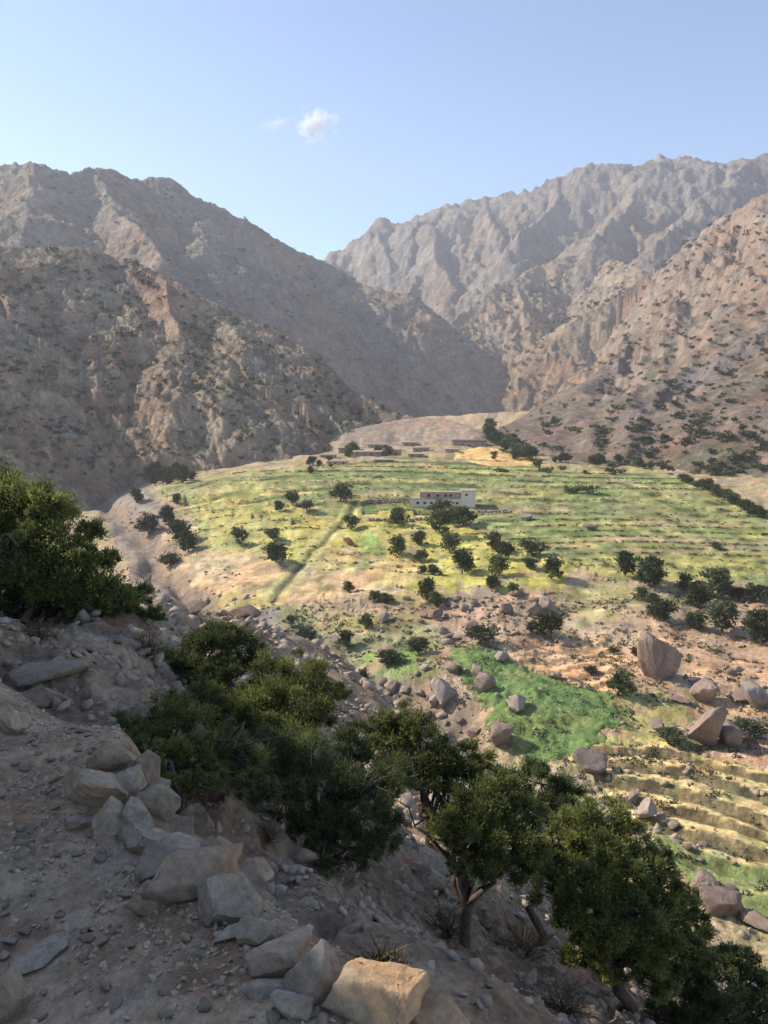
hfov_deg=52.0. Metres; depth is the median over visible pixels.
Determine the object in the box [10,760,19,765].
pebble
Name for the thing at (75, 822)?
stone
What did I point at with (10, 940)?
pebble
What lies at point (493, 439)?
grove tree
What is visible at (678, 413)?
slope bush
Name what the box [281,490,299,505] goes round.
tree
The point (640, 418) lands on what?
slope bush
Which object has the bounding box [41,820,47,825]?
pebble
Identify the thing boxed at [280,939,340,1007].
stone
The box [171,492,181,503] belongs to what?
tree
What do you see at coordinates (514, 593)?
rock
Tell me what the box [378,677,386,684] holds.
rock
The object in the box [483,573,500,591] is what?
tree
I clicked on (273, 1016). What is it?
pebble
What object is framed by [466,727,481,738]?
boulder
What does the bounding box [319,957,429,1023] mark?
stone
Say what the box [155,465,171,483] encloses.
grove tree
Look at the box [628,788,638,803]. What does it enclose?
boulder
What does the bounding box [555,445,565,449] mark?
slope bush
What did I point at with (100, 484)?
mountain
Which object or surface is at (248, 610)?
boulder
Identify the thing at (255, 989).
stone
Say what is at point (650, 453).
slope bush
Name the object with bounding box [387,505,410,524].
tree
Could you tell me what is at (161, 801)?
stone
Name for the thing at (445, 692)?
boulder
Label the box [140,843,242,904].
stone
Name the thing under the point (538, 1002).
slope stone
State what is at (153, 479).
grove tree
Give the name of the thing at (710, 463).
slope bush
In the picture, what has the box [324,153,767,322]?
mountain
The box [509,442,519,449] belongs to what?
grove tree
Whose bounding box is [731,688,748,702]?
boulder
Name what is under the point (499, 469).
slope bush
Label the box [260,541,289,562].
tree
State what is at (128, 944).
pebble
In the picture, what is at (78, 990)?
pebble
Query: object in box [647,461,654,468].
rim bush
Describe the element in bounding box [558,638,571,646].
rock
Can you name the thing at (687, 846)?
rock
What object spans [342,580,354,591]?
tree
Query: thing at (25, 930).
pebble
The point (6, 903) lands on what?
pebble
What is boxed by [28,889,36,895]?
pebble
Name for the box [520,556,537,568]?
tree
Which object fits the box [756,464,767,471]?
slope bush
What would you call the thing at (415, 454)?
village house
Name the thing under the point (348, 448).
village tree
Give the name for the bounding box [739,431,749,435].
slope bush
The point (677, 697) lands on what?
boulder
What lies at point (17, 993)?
stone
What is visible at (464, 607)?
rock
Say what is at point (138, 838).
stone
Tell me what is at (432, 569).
tree
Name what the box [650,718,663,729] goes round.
boulder
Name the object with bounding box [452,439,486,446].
village house
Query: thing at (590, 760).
boulder
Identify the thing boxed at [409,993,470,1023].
stone
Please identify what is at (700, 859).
rock
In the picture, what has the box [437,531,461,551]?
tree
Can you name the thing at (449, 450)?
village house
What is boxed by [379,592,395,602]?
tree
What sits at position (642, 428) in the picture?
slope bush
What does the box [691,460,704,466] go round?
slope bush
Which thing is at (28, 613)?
stone
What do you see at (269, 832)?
dry shrub
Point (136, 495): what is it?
tree
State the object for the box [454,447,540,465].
wheat field
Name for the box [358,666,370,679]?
tree
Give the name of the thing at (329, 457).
village tree
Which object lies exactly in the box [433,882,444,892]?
slope stone
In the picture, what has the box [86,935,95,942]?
pebble
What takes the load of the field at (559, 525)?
on the valley floor
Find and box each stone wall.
[362,499,409,502]
[368,517,422,521]
[477,510,511,512]
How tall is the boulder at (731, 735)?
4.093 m
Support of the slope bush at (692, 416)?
on the mountain at (719, 267)
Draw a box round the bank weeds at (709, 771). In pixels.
[262,591,767,956]
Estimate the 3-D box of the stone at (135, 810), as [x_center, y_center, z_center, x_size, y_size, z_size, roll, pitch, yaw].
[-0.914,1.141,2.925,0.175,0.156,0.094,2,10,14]
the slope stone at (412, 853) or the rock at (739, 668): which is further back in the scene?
the rock at (739, 668)
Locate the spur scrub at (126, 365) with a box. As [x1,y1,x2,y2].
[0,244,406,475]
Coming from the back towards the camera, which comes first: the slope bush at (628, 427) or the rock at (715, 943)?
the slope bush at (628, 427)
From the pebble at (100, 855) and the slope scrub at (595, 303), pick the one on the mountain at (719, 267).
the slope scrub at (595, 303)
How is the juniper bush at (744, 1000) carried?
on the hillside
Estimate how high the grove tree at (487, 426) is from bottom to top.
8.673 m
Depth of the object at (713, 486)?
280.08 m
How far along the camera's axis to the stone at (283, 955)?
2.09 m
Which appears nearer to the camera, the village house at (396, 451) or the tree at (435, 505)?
the tree at (435, 505)
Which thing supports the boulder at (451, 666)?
on the valley floor
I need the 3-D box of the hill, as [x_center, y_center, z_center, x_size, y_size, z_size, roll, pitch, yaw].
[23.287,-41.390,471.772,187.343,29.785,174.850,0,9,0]
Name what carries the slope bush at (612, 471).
on the valley floor
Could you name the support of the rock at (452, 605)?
on the valley floor
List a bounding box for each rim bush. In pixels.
[551,456,558,462]
[560,452,571,462]
[587,455,595,463]
[597,454,605,463]
[613,454,622,462]
[631,459,640,465]
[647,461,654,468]
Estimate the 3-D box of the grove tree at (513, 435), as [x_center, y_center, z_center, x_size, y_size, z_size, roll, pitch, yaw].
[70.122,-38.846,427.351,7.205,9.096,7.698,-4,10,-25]
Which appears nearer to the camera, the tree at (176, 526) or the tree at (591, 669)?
the tree at (591, 669)
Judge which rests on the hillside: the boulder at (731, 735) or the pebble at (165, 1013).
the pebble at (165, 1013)
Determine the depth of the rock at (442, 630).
155.35 m
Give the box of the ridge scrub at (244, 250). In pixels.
[0,174,505,406]
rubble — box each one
[0,574,755,1022]
[101,502,765,968]
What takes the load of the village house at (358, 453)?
on the valley floor
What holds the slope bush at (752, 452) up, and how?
on the mountain at (719, 267)
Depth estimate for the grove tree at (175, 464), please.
380.31 m
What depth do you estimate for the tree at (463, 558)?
187.88 m
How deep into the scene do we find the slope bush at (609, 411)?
488.21 m
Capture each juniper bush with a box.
[110,678,281,814]
[156,615,273,703]
[191,645,352,783]
[244,716,426,880]
[641,937,767,1023]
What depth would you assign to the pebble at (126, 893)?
2.54 m
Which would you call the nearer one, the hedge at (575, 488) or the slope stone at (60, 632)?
the slope stone at (60, 632)
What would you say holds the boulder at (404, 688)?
on the valley floor
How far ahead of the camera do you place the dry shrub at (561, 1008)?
5.36 m
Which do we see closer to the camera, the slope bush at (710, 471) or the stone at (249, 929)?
the stone at (249, 929)
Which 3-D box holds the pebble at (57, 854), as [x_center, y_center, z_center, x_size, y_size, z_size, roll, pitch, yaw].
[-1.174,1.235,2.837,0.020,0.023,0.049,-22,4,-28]
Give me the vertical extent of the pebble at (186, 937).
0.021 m
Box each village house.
[319,453,336,457]
[330,460,348,464]
[337,446,360,452]
[352,450,382,456]
[367,443,385,447]
[373,458,394,461]
[382,449,401,455]
[402,441,417,445]
[407,453,424,456]
[411,446,429,451]
[444,448,458,452]
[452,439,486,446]
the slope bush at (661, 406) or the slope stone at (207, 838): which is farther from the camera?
the slope bush at (661, 406)
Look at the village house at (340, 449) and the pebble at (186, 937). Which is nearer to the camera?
the pebble at (186, 937)
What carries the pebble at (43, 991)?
on the hillside
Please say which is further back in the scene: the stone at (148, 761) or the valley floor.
the valley floor
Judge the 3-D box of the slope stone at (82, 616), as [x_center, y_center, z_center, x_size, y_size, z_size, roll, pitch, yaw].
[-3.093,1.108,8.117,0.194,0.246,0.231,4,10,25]
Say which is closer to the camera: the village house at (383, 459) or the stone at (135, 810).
the stone at (135, 810)
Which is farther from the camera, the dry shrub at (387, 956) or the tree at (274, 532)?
the tree at (274, 532)
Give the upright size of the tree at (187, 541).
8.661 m
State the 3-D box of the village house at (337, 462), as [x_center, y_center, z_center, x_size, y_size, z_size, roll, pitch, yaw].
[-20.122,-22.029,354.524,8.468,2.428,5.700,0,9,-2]
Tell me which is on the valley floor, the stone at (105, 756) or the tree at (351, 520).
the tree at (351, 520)
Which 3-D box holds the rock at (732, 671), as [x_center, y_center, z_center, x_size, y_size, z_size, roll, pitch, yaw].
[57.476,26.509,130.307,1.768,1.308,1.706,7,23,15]
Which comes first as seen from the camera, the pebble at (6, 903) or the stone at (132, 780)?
the pebble at (6, 903)
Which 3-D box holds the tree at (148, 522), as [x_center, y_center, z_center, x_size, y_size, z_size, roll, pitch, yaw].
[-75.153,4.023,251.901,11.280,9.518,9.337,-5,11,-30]
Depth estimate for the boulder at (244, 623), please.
17.92 m
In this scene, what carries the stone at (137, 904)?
on the hillside
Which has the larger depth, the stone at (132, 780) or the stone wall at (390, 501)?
the stone wall at (390, 501)
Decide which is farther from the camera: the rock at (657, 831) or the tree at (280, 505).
the tree at (280, 505)
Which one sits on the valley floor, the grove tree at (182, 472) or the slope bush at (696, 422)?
the grove tree at (182, 472)
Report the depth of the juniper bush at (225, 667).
7.76 m
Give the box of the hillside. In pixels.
[0,567,767,1023]
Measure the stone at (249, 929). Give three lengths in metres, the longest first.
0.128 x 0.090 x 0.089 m
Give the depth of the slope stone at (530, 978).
6.19 m
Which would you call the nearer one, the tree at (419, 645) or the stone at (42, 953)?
the stone at (42, 953)
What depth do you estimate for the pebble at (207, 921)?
2.33 m
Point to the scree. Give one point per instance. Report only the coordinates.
(270, 886)
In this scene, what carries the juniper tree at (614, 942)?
on the hillside
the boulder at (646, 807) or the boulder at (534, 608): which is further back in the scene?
the boulder at (534, 608)
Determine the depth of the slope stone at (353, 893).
3.91 m
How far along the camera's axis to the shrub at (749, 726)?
108.77 m
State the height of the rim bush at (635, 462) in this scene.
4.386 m
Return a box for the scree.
[0,610,764,1023]
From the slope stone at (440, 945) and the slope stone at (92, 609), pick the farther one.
the slope stone at (92, 609)
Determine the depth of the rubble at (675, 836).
139.30 m
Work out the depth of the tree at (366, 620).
157.77 m
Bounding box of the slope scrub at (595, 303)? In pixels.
[471,214,767,465]
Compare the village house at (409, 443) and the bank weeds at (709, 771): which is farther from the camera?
the village house at (409, 443)
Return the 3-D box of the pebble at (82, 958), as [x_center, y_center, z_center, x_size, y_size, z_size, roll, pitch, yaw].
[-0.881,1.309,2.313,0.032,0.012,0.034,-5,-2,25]
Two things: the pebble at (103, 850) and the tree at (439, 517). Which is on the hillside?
the pebble at (103, 850)
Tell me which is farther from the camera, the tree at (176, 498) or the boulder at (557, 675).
the tree at (176, 498)
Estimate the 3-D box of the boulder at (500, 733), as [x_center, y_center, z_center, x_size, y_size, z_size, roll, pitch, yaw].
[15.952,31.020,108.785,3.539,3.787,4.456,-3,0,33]
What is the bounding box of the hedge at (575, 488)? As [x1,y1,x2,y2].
[564,483,599,493]
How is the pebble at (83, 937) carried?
on the hillside
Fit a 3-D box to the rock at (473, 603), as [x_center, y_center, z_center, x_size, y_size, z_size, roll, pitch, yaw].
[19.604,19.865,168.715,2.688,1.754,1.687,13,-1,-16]
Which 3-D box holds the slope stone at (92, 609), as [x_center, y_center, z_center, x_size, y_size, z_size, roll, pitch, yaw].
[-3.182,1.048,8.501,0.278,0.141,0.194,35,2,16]
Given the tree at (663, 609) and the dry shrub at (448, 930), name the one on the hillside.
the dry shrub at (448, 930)
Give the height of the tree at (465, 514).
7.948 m
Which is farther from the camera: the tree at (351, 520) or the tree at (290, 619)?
the tree at (351, 520)
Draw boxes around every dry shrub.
[19,608,63,640]
[126,625,169,664]
[253,812,290,854]
[342,921,411,964]
[400,789,420,805]
[421,895,490,950]
[487,908,563,965]
[517,963,616,1023]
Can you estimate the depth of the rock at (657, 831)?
84.32 m
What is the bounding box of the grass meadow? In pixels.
[444,646,633,767]
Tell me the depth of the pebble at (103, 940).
2.36 m
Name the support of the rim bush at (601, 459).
on the valley floor
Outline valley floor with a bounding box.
[54,411,767,969]
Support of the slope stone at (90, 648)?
on the hillside
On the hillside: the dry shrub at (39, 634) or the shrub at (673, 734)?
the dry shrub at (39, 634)
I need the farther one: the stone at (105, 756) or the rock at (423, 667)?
the rock at (423, 667)
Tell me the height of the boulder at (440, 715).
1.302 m
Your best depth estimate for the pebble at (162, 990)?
2.07 m
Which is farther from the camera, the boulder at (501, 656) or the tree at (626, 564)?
the tree at (626, 564)
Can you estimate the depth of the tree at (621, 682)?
120.87 m
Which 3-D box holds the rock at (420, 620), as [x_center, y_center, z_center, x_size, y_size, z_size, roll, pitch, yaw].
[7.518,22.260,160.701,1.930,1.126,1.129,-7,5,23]
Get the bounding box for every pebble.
[0,911,9,916]
[0,937,17,944]
[0,950,9,959]
[2,898,9,908]
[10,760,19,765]
[14,824,25,831]
[14,839,30,844]
[17,926,32,934]
[19,763,29,771]
[28,847,34,854]
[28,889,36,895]
[38,1013,48,1021]
[40,987,46,994]
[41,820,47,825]
[44,835,53,841]
[45,788,54,792]
[50,790,62,797]
[51,804,59,809]
[54,911,65,917]
[55,851,60,857]
[71,850,85,855]
[73,987,83,994]
[74,746,81,751]
[78,729,87,732]
[78,954,88,962]
[79,933,91,942]
[80,926,91,933]
[83,733,94,736]
[85,831,91,837]
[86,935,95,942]
[93,853,108,863]
[94,857,106,861]
[96,935,109,945]
[98,848,106,853]
[98,980,109,990]
[109,924,121,932]
[110,995,122,1013]
[113,868,120,874]
[117,890,132,896]
[120,941,134,948]
[157,984,175,995]
[158,1009,172,1018]
[169,905,177,912]
[181,933,191,941]
[192,942,200,947]
[193,950,206,957]
[196,996,211,1012]
[203,916,213,925]
[216,987,229,994]
[258,935,271,945]
[266,1009,280,1023]
[311,1010,319,1016]
[317,1012,329,1023]
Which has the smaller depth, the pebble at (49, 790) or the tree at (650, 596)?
the pebble at (49, 790)
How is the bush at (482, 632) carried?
on the valley floor
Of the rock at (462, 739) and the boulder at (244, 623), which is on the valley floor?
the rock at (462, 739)
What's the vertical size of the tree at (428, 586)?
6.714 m
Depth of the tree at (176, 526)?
236.16 m
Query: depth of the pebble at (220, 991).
2.04 m
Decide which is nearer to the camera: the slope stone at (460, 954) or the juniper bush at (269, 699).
the slope stone at (460, 954)
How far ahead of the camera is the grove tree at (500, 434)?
431.47 m
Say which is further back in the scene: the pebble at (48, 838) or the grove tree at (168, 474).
the grove tree at (168, 474)
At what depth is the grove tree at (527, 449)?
377.17 m
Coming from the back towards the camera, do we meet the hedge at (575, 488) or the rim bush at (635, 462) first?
the rim bush at (635, 462)
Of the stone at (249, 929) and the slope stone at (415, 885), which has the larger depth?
the slope stone at (415, 885)
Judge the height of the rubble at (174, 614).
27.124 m
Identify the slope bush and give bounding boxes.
[493,466,509,472]
[526,455,537,460]
[532,460,541,466]
[537,465,553,472]
[544,429,552,434]
[549,417,559,425]
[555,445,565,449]
[556,466,566,469]
[568,427,580,431]
[593,440,604,446]
[595,437,608,441]
[596,427,609,432]
[605,409,615,413]
[605,465,617,474]
[616,468,625,473]
[623,425,633,430]
[626,442,640,448]
[634,423,645,430]
[636,414,650,421]
[641,446,658,452]
[645,452,656,457]
[656,404,666,409]
[657,461,675,471]
[659,433,669,440]
[674,408,686,416]
[680,423,693,430]
[680,440,688,445]
[681,436,691,443]
[689,411,701,417]
[689,468,700,473]
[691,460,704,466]
[693,420,704,425]
[696,427,710,433]
[698,430,707,436]
[701,462,715,468]
[702,415,712,420]
[705,468,718,473]
[706,464,723,474]
[707,457,716,462]
[716,432,729,440]
[716,460,726,466]
[719,469,735,475]
[725,370,734,376]
[727,367,739,371]
[727,433,736,440]
[727,453,747,461]
[734,468,746,472]
[738,423,747,430]
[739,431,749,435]
[742,453,754,459]
[747,449,756,456]
[748,431,757,438]
[752,462,767,468]
[753,437,763,442]
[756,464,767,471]
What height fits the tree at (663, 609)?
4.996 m
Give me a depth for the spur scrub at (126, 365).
442.13 m
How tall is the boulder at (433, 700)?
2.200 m
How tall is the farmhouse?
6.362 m
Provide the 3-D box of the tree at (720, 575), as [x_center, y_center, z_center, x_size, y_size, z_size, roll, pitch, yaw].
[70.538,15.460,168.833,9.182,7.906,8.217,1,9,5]
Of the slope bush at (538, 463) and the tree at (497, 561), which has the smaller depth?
the tree at (497, 561)
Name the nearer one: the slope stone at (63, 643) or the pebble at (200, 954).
the pebble at (200, 954)
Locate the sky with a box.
[0,0,767,260]
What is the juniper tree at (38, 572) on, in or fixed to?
on the hillside
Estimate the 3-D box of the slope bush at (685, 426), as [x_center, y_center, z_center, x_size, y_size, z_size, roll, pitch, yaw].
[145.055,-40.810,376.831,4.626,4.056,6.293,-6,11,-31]
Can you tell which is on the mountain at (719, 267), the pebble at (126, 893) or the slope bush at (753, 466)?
the slope bush at (753, 466)
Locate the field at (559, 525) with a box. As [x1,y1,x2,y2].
[163,461,767,579]
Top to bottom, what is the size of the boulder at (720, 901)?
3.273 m
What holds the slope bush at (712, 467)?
on the mountain at (719, 267)
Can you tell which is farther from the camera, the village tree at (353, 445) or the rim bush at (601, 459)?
the village tree at (353, 445)
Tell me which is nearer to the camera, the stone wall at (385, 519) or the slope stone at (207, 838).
the slope stone at (207, 838)
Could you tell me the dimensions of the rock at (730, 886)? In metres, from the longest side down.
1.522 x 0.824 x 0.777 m
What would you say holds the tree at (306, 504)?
on the valley floor
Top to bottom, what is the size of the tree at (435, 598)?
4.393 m
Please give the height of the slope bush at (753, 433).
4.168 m
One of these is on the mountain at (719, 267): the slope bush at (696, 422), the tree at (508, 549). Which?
the slope bush at (696, 422)
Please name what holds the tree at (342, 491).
on the valley floor
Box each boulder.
[185,600,208,614]
[228,604,260,619]
[231,620,252,626]
[343,537,354,544]
[379,611,389,621]
[384,679,397,693]
[399,684,409,693]
[402,595,410,600]
[413,704,430,717]
[428,694,437,706]
[429,609,442,617]
[431,678,456,707]
[435,710,446,719]
[442,732,453,742]
[444,633,453,638]
[444,659,462,671]
[464,620,478,629]
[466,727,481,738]
[470,671,495,692]
[471,663,481,675]
[490,721,512,745]
[495,651,508,660]
[500,603,513,613]
[508,694,525,712]
[520,514,532,520]
[525,601,542,615]
[539,594,557,613]
[553,671,561,678]
[572,747,606,773]
[585,524,597,529]
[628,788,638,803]
[636,797,656,817]
[637,629,682,680]
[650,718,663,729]
[670,693,689,703]
[687,706,727,746]
[689,678,718,702]
[690,868,719,894]
[698,884,744,916]
[719,719,743,747]
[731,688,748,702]
[740,680,767,708]
[740,909,767,931]
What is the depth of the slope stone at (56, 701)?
5.19 m
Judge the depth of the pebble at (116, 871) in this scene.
2.69 m
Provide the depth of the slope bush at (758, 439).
353.08 m
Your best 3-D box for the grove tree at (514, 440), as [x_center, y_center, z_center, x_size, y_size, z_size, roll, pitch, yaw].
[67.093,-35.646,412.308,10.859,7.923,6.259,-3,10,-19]
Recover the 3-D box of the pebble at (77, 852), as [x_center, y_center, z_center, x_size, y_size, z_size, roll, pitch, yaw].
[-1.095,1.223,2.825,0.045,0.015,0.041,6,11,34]
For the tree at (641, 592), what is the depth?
166.30 m
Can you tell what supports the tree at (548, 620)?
on the valley floor
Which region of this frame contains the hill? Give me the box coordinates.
[327,418,496,449]
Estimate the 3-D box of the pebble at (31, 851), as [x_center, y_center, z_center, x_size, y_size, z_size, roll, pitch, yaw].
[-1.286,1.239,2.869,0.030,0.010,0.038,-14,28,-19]
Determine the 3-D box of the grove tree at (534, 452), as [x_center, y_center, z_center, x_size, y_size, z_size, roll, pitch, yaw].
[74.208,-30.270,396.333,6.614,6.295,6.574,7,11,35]
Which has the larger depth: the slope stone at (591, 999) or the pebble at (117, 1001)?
the slope stone at (591, 999)
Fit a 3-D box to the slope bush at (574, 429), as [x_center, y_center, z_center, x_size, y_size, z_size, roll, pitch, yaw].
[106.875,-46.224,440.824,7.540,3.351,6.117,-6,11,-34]
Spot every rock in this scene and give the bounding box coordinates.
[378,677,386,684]
[416,618,424,622]
[416,689,424,695]
[420,613,427,617]
[420,664,428,670]
[438,626,449,634]
[440,638,454,644]
[449,601,458,608]
[453,715,462,723]
[457,738,468,742]
[459,604,468,611]
[470,600,479,606]
[508,590,519,595]
[511,630,519,635]
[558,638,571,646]
[653,828,663,834]
[656,814,664,819]
[667,693,673,700]
[668,819,680,828]
[682,843,691,850]
[689,701,699,707]
[691,844,697,850]
[697,856,704,861]
[699,841,708,846]
[709,936,722,947]
[723,883,739,891]
[726,668,736,675]
[733,666,742,671]
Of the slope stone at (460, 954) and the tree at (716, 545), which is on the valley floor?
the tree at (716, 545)
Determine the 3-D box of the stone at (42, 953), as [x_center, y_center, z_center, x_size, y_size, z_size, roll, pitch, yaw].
[-1.020,1.311,2.355,0.106,0.043,0.185,4,15,40]
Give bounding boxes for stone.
[0,708,32,734]
[0,964,35,1023]
[1,658,91,687]
[9,929,69,973]
[19,603,53,622]
[20,684,73,707]
[50,641,66,650]
[52,696,61,707]
[53,628,64,639]
[63,815,91,830]
[64,767,128,807]
[73,645,82,652]
[74,609,90,625]
[81,600,95,612]
[83,644,108,654]
[86,742,136,771]
[91,795,123,840]
[115,764,147,795]
[117,796,153,826]
[122,822,169,852]
[124,627,146,640]
[125,879,162,916]
[126,749,160,790]
[134,832,200,880]
[137,783,180,821]
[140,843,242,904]
[159,776,170,786]
[168,816,194,835]
[178,803,217,837]
[195,834,204,844]
[197,870,261,923]
[200,839,218,847]
[202,835,214,842]
[212,923,236,943]
[214,835,227,845]
[225,784,237,792]
[234,913,279,945]
[239,857,273,887]
[239,978,283,999]
[244,924,313,977]
[254,886,270,903]
[270,988,313,1021]
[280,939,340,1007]
[293,848,318,864]
[295,896,312,907]
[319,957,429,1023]
[337,921,362,934]
[338,885,359,906]
[393,909,409,924]
[401,928,415,935]
[405,847,416,860]
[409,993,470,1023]
[410,881,425,891]
[412,834,424,842]
[431,942,446,949]
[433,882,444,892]
[451,949,466,957]
[524,968,536,984]
[529,995,544,1007]
[537,925,555,942]
[542,976,555,985]
[544,998,556,1011]
[583,994,598,1006]
[598,1001,607,1014]
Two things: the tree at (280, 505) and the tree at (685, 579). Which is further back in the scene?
the tree at (280, 505)
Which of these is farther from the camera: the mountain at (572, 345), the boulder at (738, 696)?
the mountain at (572, 345)
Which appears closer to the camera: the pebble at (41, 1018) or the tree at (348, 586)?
the pebble at (41, 1018)
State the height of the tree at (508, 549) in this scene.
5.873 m
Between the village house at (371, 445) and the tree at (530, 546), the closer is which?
the tree at (530, 546)
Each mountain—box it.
[0,161,507,417]
[0,246,413,536]
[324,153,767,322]
[450,253,651,412]
[496,193,767,477]
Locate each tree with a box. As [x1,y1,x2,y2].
[0,459,168,623]
[130,487,144,502]
[131,511,164,534]
[147,460,163,473]
[147,472,158,483]
[153,551,186,565]
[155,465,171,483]
[158,505,174,522]
[162,467,177,483]
[165,519,192,541]
[171,460,185,468]
[171,464,190,482]
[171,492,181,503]
[177,527,200,551]
[187,469,197,479]
[229,525,249,544]
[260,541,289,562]
[264,527,280,539]
[273,500,284,510]
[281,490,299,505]
[285,614,296,625]
[295,626,317,639]
[299,499,315,510]
[305,455,316,464]
[307,466,314,472]
[326,455,333,461]
[327,482,358,501]
[337,629,355,648]
[341,512,360,529]
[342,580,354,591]
[343,444,353,454]
[344,451,351,456]
[348,443,357,454]
[357,612,374,629]
[357,698,555,949]
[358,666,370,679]
[367,590,382,601]
[373,648,408,664]
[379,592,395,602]
[382,446,393,455]
[386,534,406,555]
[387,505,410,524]
[407,636,433,653]
[410,530,426,544]
[411,548,430,561]
[415,576,435,599]
[417,565,426,573]
[423,506,459,535]
[426,563,443,574]
[426,589,444,605]
[427,497,455,511]
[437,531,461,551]
[445,504,478,525]
[451,548,475,573]
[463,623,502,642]
[481,422,493,432]
[483,531,502,549]
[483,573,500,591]
[485,418,497,426]
[485,427,497,439]
[487,552,509,575]
[488,432,502,444]
[488,751,587,946]
[495,431,504,441]
[495,540,516,558]
[496,436,511,451]
[506,582,519,591]
[508,448,519,459]
[509,436,521,446]
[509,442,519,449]
[510,432,521,442]
[516,538,550,555]
[518,444,532,457]
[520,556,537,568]
[520,792,726,1013]
[526,619,539,631]
[529,446,537,455]
[533,608,566,639]
[543,554,564,578]
[581,665,598,673]
[604,668,641,699]
[607,645,622,653]
[613,550,635,576]
[626,553,669,586]
[629,646,636,656]
[632,585,648,599]
[642,598,681,619]
[644,591,664,603]
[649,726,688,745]
[676,570,692,593]
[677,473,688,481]
[681,578,717,607]
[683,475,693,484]
[684,611,710,627]
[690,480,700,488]
[692,565,733,597]
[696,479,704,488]
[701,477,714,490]
[705,599,740,633]
[707,541,724,549]
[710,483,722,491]
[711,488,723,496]
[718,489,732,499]
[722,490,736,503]
[725,586,743,599]
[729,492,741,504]
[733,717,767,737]
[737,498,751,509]
[739,582,767,601]
[740,605,767,646]
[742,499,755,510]
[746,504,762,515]
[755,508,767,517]
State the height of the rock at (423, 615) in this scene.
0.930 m
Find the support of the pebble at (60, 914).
on the hillside
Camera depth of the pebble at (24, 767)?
3.38 m
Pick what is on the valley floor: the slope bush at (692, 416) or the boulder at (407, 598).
the boulder at (407, 598)
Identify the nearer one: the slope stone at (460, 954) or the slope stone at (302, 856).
the slope stone at (302, 856)
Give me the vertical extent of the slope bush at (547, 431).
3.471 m
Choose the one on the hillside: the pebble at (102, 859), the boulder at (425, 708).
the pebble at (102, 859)
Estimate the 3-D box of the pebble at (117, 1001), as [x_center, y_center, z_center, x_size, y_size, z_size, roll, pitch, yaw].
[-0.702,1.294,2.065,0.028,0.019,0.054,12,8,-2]
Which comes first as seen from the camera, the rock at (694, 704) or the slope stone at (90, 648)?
the slope stone at (90, 648)
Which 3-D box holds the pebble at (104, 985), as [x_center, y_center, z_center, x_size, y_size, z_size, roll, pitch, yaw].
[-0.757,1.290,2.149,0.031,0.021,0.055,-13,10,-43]
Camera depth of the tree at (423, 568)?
189.14 m
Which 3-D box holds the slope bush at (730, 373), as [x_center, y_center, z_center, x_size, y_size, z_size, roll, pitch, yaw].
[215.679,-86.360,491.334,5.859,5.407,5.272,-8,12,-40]
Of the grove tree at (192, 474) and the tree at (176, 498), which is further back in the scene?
the grove tree at (192, 474)
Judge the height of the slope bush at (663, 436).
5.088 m
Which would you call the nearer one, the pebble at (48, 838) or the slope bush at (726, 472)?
the pebble at (48, 838)
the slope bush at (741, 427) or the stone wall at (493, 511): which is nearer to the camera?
the stone wall at (493, 511)
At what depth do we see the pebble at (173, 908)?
2.42 m
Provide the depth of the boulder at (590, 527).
223.60 m
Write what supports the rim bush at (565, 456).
on the valley floor
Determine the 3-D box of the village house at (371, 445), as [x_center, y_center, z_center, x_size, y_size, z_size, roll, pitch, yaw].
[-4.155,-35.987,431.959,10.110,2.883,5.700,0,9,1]
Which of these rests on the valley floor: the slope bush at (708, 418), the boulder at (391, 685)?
the boulder at (391, 685)
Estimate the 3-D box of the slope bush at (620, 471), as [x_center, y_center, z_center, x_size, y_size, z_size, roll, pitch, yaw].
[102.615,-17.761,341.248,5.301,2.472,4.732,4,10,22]
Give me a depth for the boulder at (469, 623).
155.83 m
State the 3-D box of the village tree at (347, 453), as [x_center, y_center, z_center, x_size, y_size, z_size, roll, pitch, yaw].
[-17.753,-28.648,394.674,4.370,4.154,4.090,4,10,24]
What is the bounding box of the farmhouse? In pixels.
[410,488,475,507]
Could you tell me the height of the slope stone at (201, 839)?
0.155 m
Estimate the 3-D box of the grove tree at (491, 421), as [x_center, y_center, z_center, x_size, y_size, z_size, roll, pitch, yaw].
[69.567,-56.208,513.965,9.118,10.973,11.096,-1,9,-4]
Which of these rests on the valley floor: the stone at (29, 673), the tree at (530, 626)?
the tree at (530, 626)
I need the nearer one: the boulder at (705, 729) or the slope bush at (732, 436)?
the boulder at (705, 729)
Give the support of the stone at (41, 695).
on the hillside
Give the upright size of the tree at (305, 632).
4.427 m
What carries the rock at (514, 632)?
on the valley floor
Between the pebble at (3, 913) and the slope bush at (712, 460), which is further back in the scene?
the slope bush at (712, 460)
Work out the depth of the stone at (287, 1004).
1.93 m
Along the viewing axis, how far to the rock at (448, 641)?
150.01 m
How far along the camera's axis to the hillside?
3.43 m
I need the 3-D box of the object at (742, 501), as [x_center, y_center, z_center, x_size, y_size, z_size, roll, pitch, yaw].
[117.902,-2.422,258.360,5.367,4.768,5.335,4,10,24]

